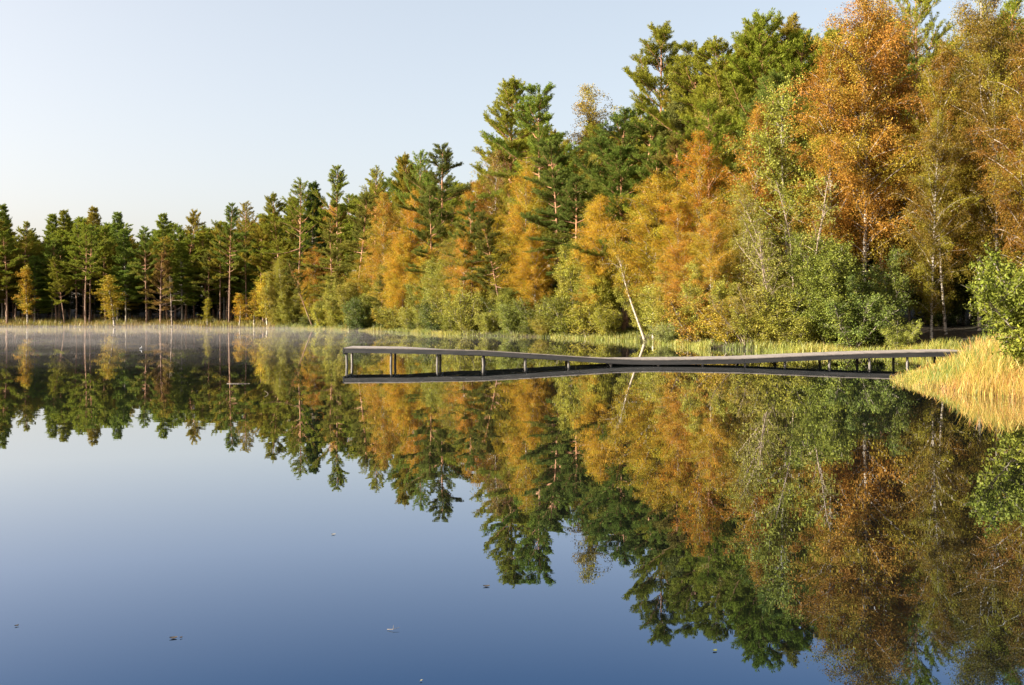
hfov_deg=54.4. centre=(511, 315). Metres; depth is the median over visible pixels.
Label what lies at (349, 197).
pine tree
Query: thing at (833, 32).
pine tree
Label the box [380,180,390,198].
pine tree
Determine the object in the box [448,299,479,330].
bush
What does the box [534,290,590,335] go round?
bush
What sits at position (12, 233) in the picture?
spruce tree
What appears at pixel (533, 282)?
birch tree
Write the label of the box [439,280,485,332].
bush
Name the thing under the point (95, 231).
pine tree
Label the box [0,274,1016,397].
ground
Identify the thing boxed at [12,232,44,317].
pine tree
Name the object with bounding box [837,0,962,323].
birch tree
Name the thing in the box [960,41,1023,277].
birch tree
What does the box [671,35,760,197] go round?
pine tree
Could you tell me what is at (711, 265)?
birch tree
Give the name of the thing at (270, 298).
leafy tree
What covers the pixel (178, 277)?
spruce tree
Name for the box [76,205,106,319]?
spruce tree
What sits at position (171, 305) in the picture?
dead tree
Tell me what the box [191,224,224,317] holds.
pine tree
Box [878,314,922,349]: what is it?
bush
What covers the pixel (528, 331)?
bush
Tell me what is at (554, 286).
spruce tree
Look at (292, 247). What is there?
pine tree
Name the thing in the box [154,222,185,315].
pine tree
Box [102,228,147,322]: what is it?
spruce tree
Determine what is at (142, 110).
sky
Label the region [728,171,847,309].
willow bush
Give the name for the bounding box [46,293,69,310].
spruce tree
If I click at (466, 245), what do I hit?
birch tree
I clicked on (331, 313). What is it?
leafy tree
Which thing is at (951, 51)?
pine tree
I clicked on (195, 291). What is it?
spruce tree
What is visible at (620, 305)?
spruce tree
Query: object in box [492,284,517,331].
leafy tree
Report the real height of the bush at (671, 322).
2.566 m
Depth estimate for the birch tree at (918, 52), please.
75.45 m
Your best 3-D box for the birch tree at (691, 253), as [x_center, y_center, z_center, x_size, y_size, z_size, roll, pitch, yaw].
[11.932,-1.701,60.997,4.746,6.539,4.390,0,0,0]
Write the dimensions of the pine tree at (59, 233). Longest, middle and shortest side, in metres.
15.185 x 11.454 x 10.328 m
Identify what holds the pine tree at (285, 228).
on the ground at (966, 331)
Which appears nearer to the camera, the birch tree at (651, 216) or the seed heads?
the seed heads
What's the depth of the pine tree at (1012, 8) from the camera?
66.10 m
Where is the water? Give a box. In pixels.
[0,327,1023,684]
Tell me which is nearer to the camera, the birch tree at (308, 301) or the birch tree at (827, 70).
the birch tree at (827, 70)
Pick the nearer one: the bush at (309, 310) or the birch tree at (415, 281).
the birch tree at (415, 281)
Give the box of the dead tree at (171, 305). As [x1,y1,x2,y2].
[163,279,181,325]
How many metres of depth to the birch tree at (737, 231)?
56.39 m
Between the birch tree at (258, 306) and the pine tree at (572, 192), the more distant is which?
the birch tree at (258, 306)
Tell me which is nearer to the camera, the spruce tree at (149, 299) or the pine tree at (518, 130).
the pine tree at (518, 130)
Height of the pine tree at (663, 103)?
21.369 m
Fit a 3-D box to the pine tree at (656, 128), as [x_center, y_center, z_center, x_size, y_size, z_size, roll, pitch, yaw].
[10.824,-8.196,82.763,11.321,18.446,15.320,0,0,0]
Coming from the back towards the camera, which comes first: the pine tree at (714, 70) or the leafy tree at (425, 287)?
the leafy tree at (425, 287)
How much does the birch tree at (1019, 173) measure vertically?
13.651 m
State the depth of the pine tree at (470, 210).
93.52 m
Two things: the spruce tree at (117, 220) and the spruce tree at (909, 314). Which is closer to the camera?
the spruce tree at (909, 314)
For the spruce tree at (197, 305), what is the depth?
169.06 m
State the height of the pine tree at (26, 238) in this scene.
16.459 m
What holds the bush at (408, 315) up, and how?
on the ground at (966, 331)
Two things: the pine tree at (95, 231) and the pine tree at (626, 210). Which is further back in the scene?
the pine tree at (95, 231)
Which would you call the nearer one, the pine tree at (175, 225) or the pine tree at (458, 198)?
the pine tree at (458, 198)
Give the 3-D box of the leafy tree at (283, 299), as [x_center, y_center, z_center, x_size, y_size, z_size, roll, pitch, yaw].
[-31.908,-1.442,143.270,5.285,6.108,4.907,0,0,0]
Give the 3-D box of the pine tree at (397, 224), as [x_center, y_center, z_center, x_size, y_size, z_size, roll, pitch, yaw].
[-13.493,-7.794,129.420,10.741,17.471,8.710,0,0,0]
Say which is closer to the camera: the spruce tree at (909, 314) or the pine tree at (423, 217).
the spruce tree at (909, 314)
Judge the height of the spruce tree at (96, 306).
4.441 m
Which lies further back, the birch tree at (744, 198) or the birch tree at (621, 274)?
the birch tree at (621, 274)
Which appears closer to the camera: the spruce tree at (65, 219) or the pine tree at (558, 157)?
the pine tree at (558, 157)
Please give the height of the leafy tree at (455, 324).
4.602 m
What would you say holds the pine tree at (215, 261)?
on the ground at (966, 331)
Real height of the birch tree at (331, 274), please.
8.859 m
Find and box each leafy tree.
[257,270,292,324]
[275,286,304,323]
[311,296,325,326]
[322,271,355,324]
[322,279,340,326]
[329,265,370,329]
[354,281,383,327]
[402,263,432,329]
[416,255,452,329]
[441,287,463,331]
[454,276,498,298]
[464,277,501,311]
[484,292,502,331]
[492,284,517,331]
[550,237,588,330]
[572,261,617,321]
[582,266,626,331]
[613,281,655,333]
[646,266,680,333]
[676,257,734,343]
[713,268,764,315]
[721,254,795,291]
[740,261,794,297]
[753,258,798,292]
[777,228,869,344]
[838,246,920,345]
[901,231,991,326]
[943,238,1021,324]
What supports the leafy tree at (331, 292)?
on the ground at (966, 331)
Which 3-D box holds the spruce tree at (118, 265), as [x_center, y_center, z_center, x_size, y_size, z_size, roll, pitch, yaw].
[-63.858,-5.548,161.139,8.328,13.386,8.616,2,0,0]
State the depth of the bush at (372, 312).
111.15 m
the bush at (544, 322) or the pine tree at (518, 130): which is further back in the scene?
the pine tree at (518, 130)
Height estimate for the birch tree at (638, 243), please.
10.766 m
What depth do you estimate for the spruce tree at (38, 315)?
178.61 m
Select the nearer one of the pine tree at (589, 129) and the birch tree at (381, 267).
the pine tree at (589, 129)
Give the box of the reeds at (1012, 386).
[889,334,1023,400]
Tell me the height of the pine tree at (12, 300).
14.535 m
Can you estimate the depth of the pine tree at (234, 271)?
160.03 m
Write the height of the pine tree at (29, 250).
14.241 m
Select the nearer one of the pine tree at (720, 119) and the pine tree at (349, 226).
the pine tree at (720, 119)
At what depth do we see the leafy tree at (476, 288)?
95.12 m
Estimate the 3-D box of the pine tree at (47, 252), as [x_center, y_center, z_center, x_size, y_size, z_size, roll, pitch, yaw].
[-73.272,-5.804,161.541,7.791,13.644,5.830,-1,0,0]
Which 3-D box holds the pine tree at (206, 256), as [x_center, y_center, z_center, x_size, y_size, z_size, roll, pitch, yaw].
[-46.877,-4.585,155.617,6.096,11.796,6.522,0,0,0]
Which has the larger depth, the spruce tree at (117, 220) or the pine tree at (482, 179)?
the spruce tree at (117, 220)
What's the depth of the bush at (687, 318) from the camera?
56.73 m
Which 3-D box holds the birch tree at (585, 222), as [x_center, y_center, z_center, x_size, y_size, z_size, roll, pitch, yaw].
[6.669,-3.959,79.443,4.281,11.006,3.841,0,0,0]
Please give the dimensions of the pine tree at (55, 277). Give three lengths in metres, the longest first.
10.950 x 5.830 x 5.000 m
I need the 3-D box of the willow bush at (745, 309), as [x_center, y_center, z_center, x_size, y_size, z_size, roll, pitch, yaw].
[12.023,-0.176,52.521,4.406,3.628,4.072,0,0,0]
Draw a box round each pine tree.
[0,229,29,322]
[0,244,21,318]
[7,235,23,318]
[10,221,38,319]
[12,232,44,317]
[12,235,45,317]
[12,247,29,318]
[22,229,81,319]
[36,238,76,320]
[44,256,74,322]
[56,228,114,316]
[59,247,91,320]
[61,223,107,324]
[62,219,85,317]
[62,228,97,319]
[65,223,114,321]
[69,216,93,262]
[79,255,93,318]
[86,239,118,320]
[89,224,116,317]
[102,222,118,242]
[109,236,144,317]
[118,245,170,320]
[120,223,141,316]
[125,225,165,322]
[137,245,168,318]
[138,252,175,322]
[142,235,196,319]
[151,227,197,319]
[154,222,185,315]
[168,233,205,321]
[169,209,206,318]
[189,231,218,312]
[189,248,228,322]
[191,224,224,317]
[194,227,226,318]
[198,224,234,321]
[209,235,244,320]
[210,202,254,322]
[214,229,244,318]
[221,225,256,319]
[228,200,275,317]
[237,217,276,320]
[238,223,255,318]
[245,222,289,279]
[246,214,283,262]
[248,191,301,285]
[257,177,323,324]
[277,197,303,242]
[280,200,301,266]
[282,258,311,325]
[283,215,304,283]
[283,241,311,323]
[301,217,356,296]
[308,165,361,273]
[313,222,352,289]
[318,210,357,280]
[333,191,393,289]
[338,193,360,234]
[343,236,359,278]
[347,165,394,302]
[348,184,390,254]
[349,196,370,223]
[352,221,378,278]
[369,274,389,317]
[370,155,415,252]
[376,192,426,258]
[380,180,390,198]
[381,152,440,305]
[393,190,432,252]
[394,142,480,242]
[395,149,450,242]
[402,186,458,290]
[421,172,450,206]
[432,198,462,263]
[443,75,567,242]
[443,199,493,294]
[444,180,460,194]
[447,183,472,220]
[456,210,518,299]
[465,161,502,211]
[469,168,491,213]
[476,81,599,291]
[477,134,501,185]
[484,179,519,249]
[492,132,567,310]
[497,116,537,215]
[505,145,537,310]
[519,136,591,300]
[522,172,628,275]
[536,154,574,289]
[539,160,581,289]
[549,128,564,266]
[555,137,570,161]
[558,123,602,230]
[564,106,657,265]
[564,143,583,237]
[568,143,652,330]
[577,105,668,306]
[586,131,651,325]
[617,135,681,279]
[622,21,692,141]
[622,133,654,280]
[623,109,672,221]
[623,141,691,274]
[629,37,742,179]
[629,100,650,125]
[657,90,679,137]
[664,7,855,236]
[670,97,747,235]
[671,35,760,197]
[711,22,775,216]
[716,33,773,220]
[727,12,836,245]
[766,28,837,192]
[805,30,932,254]
[808,27,843,60]
[809,16,945,269]
[813,23,845,42]
[890,0,964,324]
[915,38,960,112]
[959,0,1023,226]
[996,11,1023,240]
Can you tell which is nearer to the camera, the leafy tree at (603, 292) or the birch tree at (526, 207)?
the leafy tree at (603, 292)
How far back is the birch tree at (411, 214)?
111.47 m
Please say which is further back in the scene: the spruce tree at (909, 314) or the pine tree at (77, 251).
the pine tree at (77, 251)
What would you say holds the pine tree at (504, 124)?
on the ground at (966, 331)
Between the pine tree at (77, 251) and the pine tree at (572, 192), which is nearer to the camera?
the pine tree at (572, 192)
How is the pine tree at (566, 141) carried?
on the ground at (966, 331)
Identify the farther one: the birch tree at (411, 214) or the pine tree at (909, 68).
the birch tree at (411, 214)
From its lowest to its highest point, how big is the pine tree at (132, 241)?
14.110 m
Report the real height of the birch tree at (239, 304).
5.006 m
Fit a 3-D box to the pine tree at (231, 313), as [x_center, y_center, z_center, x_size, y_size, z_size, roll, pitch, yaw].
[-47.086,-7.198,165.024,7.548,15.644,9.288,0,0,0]
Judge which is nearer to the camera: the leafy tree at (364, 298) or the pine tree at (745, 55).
the pine tree at (745, 55)
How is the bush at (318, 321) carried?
on the ground at (966, 331)
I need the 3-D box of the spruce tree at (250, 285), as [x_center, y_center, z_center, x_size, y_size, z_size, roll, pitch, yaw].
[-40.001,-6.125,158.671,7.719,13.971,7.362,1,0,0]
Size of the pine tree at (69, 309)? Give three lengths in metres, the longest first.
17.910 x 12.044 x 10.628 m
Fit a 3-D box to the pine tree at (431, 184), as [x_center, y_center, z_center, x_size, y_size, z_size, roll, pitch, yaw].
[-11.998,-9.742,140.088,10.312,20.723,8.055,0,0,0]
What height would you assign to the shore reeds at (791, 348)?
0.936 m
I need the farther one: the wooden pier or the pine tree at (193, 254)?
the pine tree at (193, 254)
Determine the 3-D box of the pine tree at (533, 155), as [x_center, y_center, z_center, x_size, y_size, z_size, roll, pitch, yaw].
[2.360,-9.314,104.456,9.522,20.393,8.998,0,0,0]
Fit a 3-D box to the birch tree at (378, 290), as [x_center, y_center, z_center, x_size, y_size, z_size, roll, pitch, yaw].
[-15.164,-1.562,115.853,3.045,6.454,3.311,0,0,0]
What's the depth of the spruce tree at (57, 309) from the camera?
172.61 m
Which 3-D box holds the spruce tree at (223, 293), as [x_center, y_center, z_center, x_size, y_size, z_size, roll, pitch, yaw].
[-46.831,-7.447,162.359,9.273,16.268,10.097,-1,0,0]
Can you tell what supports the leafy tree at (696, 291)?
on the ground at (966, 331)
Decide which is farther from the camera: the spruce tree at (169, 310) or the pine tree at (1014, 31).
the spruce tree at (169, 310)
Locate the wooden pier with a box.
[343,346,967,365]
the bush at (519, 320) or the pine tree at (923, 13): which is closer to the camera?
the pine tree at (923, 13)
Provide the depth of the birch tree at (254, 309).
147.65 m
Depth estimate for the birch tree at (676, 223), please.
61.92 m
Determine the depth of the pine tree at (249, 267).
157.16 m
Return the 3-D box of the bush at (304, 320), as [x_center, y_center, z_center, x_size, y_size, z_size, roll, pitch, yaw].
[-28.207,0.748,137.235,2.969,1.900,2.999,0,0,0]
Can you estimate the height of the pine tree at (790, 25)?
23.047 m
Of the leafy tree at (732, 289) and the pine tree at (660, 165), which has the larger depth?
the pine tree at (660, 165)
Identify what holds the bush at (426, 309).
on the ground at (966, 331)
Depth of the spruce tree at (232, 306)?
164.17 m
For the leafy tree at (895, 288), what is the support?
on the ground at (966, 331)
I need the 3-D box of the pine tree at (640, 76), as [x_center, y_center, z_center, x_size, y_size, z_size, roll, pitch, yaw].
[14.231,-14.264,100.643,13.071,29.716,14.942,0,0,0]
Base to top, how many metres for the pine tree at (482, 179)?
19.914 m
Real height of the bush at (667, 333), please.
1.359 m
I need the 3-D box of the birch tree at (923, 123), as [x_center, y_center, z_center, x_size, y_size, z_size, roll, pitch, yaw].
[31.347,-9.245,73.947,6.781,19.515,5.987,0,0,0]
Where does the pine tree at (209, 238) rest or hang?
on the ground at (966, 331)
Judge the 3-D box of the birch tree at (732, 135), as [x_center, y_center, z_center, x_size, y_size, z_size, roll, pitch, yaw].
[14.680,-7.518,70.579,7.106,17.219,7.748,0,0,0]
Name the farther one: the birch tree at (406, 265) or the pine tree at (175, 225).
the pine tree at (175, 225)
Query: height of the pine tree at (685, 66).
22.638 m
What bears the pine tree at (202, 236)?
on the ground at (966, 331)
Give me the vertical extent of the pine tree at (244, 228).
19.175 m
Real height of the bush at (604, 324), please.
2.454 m
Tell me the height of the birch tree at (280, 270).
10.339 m
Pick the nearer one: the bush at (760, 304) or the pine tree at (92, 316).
the bush at (760, 304)
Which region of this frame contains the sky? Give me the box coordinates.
[0,0,1023,272]
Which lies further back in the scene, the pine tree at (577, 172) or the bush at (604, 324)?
the pine tree at (577, 172)
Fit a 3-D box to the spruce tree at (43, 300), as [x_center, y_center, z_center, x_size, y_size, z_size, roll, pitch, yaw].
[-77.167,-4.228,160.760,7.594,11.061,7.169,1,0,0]
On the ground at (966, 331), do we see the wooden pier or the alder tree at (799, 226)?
the alder tree at (799, 226)
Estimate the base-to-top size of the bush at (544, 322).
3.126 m
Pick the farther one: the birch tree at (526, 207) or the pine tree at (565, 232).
the pine tree at (565, 232)
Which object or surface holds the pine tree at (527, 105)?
on the ground at (966, 331)
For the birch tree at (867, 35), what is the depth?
54.12 m
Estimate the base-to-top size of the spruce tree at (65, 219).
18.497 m
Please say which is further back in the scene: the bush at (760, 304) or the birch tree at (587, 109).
the birch tree at (587, 109)
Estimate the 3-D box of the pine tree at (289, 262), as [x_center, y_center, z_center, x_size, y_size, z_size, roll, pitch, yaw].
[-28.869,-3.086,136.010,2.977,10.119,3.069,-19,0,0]
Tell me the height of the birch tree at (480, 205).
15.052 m
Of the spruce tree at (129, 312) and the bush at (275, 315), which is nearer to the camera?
the bush at (275, 315)
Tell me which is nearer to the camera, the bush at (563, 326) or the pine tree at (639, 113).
the bush at (563, 326)
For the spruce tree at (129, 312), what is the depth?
164.90 m
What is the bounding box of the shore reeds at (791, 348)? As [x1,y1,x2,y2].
[291,324,961,352]
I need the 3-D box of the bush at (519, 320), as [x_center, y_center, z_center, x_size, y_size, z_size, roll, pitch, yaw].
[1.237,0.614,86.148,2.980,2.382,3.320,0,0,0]
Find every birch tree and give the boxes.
[11,263,39,323]
[87,275,133,325]
[198,297,212,325]
[232,293,248,321]
[240,287,261,325]
[253,271,276,325]
[253,282,268,321]
[266,257,292,295]
[269,255,291,323]
[279,238,297,284]
[284,245,328,306]
[297,285,323,316]
[310,202,344,277]
[319,263,344,309]
[333,283,358,321]
[341,247,381,295]
[345,230,373,282]
[359,191,402,293]
[364,259,392,307]
[366,243,412,310]
[379,229,419,328]
[381,187,432,298]
[381,238,405,318]
[390,251,421,307]
[404,245,433,311]
[412,235,466,293]
[418,234,477,329]
[428,225,477,299]
[433,180,505,293]
[434,232,488,330]
[468,211,516,296]
[470,149,509,239]
[481,214,554,294]
[494,157,559,309]
[497,176,553,309]
[497,233,555,302]
[506,257,556,314]
[508,221,558,308]
[563,193,639,305]
[565,83,625,207]
[570,199,618,279]
[570,259,609,314]
[574,153,629,252]
[596,228,645,340]
[597,170,692,338]
[619,171,703,301]
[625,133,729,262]
[626,202,671,315]
[650,190,698,313]
[650,238,705,341]
[658,129,735,281]
[669,235,727,298]
[671,211,739,340]
[683,90,759,272]
[687,235,731,300]
[691,97,806,256]
[693,69,838,247]
[697,222,779,305]
[711,179,775,312]
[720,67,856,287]
[724,227,784,278]
[774,0,950,279]
[777,38,900,266]
[791,45,901,271]
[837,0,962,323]
[873,9,950,250]
[885,108,985,340]
[887,39,993,333]
[890,0,1021,330]
[896,38,970,216]
[901,66,954,243]
[918,13,1020,319]
[919,45,1011,322]
[923,7,1023,334]
[955,1,1023,284]
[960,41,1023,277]
[1010,134,1023,223]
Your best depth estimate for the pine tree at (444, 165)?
106.01 m
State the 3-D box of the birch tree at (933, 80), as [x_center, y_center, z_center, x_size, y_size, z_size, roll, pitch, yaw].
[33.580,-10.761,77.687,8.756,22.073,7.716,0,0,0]
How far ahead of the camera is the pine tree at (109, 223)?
182.39 m
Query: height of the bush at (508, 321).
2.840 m
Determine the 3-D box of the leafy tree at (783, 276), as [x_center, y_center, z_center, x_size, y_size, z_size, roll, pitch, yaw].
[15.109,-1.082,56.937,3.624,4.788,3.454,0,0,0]
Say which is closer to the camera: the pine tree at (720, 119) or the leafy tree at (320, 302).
the pine tree at (720, 119)
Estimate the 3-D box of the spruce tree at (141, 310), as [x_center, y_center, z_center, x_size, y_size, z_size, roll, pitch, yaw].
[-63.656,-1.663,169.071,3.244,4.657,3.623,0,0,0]
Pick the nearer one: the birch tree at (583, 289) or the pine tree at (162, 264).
the birch tree at (583, 289)
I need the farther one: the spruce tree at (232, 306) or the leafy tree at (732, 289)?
the spruce tree at (232, 306)
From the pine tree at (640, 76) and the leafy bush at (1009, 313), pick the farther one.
the pine tree at (640, 76)
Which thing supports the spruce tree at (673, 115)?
on the ground at (966, 331)
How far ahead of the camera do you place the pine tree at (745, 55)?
73.50 m
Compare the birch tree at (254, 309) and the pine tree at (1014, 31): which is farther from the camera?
the birch tree at (254, 309)
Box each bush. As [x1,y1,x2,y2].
[267,307,285,324]
[277,300,309,323]
[298,315,314,325]
[303,304,323,323]
[309,302,328,327]
[340,297,375,330]
[369,305,394,329]
[371,309,399,328]
[372,306,405,328]
[393,303,417,329]
[406,321,418,328]
[412,299,442,331]
[412,316,426,329]
[417,307,430,329]
[426,296,470,329]
[431,310,457,331]
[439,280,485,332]
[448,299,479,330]
[472,307,498,333]
[477,296,502,330]
[492,302,525,332]
[508,289,553,331]
[512,314,537,331]
[517,322,535,334]
[527,318,554,336]
[533,298,561,333]
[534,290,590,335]
[557,300,616,336]
[588,305,622,336]
[633,282,666,335]
[644,322,690,341]
[646,321,686,342]
[662,284,726,345]
[664,313,685,338]
[667,302,706,340]
[685,295,746,343]
[703,281,762,344]
[715,302,796,343]
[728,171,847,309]
[737,283,801,344]
[740,308,796,344]
[755,285,814,344]
[761,308,820,345]
[818,292,905,347]
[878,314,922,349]
[962,239,1023,372]
[962,275,1019,336]
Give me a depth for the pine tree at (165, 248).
159.80 m
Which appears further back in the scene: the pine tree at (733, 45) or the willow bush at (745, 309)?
the pine tree at (733, 45)
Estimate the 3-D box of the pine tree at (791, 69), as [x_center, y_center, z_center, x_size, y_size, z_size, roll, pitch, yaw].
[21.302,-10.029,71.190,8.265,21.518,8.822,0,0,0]
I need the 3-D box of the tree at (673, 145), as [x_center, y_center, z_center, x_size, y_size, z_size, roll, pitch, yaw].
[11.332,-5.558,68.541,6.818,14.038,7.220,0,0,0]
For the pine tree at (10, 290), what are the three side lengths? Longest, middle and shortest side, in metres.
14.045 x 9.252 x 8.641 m
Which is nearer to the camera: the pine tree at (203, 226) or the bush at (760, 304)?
the bush at (760, 304)
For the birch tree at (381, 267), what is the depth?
115.65 m
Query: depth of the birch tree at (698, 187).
62.89 m
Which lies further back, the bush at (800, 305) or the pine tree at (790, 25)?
the pine tree at (790, 25)
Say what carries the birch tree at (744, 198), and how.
on the ground at (966, 331)
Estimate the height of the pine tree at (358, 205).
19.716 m
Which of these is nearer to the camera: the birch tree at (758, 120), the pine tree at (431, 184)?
the birch tree at (758, 120)
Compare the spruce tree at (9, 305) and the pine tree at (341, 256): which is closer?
the pine tree at (341, 256)
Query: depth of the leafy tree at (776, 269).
56.48 m
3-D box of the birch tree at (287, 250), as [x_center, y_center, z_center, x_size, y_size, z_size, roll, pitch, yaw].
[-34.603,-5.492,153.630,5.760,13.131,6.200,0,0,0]
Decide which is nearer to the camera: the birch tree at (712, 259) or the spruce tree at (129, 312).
the birch tree at (712, 259)
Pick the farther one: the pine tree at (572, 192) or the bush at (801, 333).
the pine tree at (572, 192)
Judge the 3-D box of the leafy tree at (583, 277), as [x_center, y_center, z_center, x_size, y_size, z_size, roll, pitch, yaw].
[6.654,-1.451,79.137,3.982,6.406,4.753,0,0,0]
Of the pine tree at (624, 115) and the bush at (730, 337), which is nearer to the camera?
the bush at (730, 337)
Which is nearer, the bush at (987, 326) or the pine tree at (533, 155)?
the bush at (987, 326)
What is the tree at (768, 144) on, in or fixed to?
on the ground at (966, 331)
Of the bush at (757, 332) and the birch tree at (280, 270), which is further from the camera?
the birch tree at (280, 270)
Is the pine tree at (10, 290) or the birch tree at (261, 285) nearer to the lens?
the birch tree at (261, 285)
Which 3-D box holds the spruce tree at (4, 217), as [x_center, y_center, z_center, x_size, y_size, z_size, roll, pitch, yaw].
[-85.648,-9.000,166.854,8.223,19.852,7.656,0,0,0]
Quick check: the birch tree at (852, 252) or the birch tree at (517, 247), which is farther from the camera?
the birch tree at (517, 247)
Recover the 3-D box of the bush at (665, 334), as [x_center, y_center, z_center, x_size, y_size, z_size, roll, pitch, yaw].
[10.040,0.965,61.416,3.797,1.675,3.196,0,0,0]
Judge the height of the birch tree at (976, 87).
20.480 m
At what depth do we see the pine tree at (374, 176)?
128.28 m
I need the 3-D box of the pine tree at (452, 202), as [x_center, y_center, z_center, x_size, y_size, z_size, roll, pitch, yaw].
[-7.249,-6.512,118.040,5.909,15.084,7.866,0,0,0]
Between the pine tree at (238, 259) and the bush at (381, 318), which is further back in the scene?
the pine tree at (238, 259)
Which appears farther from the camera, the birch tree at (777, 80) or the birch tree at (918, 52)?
the birch tree at (918, 52)
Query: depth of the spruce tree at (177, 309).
177.45 m
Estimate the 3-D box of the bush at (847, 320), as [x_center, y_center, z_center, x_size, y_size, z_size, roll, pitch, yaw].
[16.784,0.245,48.553,3.724,3.558,4.095,0,0,0]
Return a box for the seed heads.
[890,331,1023,399]
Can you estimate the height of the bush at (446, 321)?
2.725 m
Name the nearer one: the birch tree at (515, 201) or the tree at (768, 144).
the tree at (768, 144)
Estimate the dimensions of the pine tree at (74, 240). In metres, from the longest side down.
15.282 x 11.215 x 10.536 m
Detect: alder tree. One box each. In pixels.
[731,182,794,256]
[761,157,818,314]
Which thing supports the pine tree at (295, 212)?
on the ground at (966, 331)
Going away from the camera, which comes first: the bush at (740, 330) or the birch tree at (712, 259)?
the bush at (740, 330)
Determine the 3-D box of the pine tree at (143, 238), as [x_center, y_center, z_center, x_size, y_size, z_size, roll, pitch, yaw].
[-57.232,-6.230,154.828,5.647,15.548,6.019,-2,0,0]
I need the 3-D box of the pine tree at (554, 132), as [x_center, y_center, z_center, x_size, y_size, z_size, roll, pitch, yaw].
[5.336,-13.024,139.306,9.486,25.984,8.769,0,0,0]
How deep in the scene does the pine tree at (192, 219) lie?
162.81 m
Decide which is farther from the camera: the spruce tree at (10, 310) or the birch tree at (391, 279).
the spruce tree at (10, 310)
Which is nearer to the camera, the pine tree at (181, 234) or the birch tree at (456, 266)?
the birch tree at (456, 266)
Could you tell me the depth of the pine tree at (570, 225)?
93.36 m
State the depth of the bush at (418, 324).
102.39 m
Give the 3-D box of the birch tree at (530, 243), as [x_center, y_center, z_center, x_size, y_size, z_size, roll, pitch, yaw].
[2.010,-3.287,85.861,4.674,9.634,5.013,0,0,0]
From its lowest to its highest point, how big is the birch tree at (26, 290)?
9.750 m
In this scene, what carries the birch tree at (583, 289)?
on the ground at (966, 331)
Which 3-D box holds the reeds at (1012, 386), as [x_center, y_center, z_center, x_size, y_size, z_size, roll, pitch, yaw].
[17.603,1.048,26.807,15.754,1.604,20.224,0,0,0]
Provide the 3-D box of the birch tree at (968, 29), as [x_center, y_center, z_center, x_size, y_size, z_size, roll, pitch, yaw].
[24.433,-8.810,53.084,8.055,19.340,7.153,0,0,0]
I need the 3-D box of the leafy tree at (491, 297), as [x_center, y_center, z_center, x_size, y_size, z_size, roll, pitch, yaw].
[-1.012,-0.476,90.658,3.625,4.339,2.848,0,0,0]
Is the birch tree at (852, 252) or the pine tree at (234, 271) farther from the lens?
the pine tree at (234, 271)
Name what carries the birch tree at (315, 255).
on the ground at (966, 331)
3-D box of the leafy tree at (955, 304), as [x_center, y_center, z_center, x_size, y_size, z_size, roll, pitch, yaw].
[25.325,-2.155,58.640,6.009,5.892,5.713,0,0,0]
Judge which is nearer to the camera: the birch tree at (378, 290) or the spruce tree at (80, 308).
the birch tree at (378, 290)
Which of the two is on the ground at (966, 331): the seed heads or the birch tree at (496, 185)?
the birch tree at (496, 185)
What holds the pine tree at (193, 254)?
on the ground at (966, 331)
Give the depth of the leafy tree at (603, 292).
76.23 m
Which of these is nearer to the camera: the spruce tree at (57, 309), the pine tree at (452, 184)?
the pine tree at (452, 184)
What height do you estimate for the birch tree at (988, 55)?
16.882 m
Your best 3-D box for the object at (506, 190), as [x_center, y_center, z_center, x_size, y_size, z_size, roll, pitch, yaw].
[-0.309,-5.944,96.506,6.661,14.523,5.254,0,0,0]
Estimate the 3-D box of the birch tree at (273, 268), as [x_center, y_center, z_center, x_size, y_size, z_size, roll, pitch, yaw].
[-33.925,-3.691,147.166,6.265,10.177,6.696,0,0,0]
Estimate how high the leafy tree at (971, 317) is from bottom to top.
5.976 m
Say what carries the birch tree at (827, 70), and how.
on the ground at (966, 331)
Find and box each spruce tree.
[0,203,20,319]
[0,219,21,299]
[0,301,11,313]
[3,220,14,317]
[3,281,21,310]
[12,255,59,320]
[33,246,53,317]
[35,213,62,318]
[45,210,84,318]
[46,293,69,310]
[48,300,68,313]
[61,274,82,318]
[75,297,88,314]
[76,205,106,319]
[86,241,143,319]
[91,295,103,316]
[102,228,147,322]
[104,211,126,265]
[119,295,141,317]
[131,297,144,318]
[135,283,163,318]
[144,213,173,319]
[144,294,159,317]
[155,296,176,316]
[165,241,204,321]
[172,244,201,317]
[172,299,180,316]
[176,287,201,317]
[179,299,196,318]
[196,296,216,315]
[197,220,252,318]
[200,279,225,318]
[230,289,250,310]
[235,234,268,313]
[284,181,329,305]
[548,259,563,296]
[617,277,632,319]
[641,65,694,255]
[854,238,902,301]
[879,240,928,324]
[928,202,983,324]
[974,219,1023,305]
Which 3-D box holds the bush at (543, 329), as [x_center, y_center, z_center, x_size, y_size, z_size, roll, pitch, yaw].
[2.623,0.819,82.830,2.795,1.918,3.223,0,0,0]
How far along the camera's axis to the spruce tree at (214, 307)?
164.33 m
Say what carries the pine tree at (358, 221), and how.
on the ground at (966, 331)
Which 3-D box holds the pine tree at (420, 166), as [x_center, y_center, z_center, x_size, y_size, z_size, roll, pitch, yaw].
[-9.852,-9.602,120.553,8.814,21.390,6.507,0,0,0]

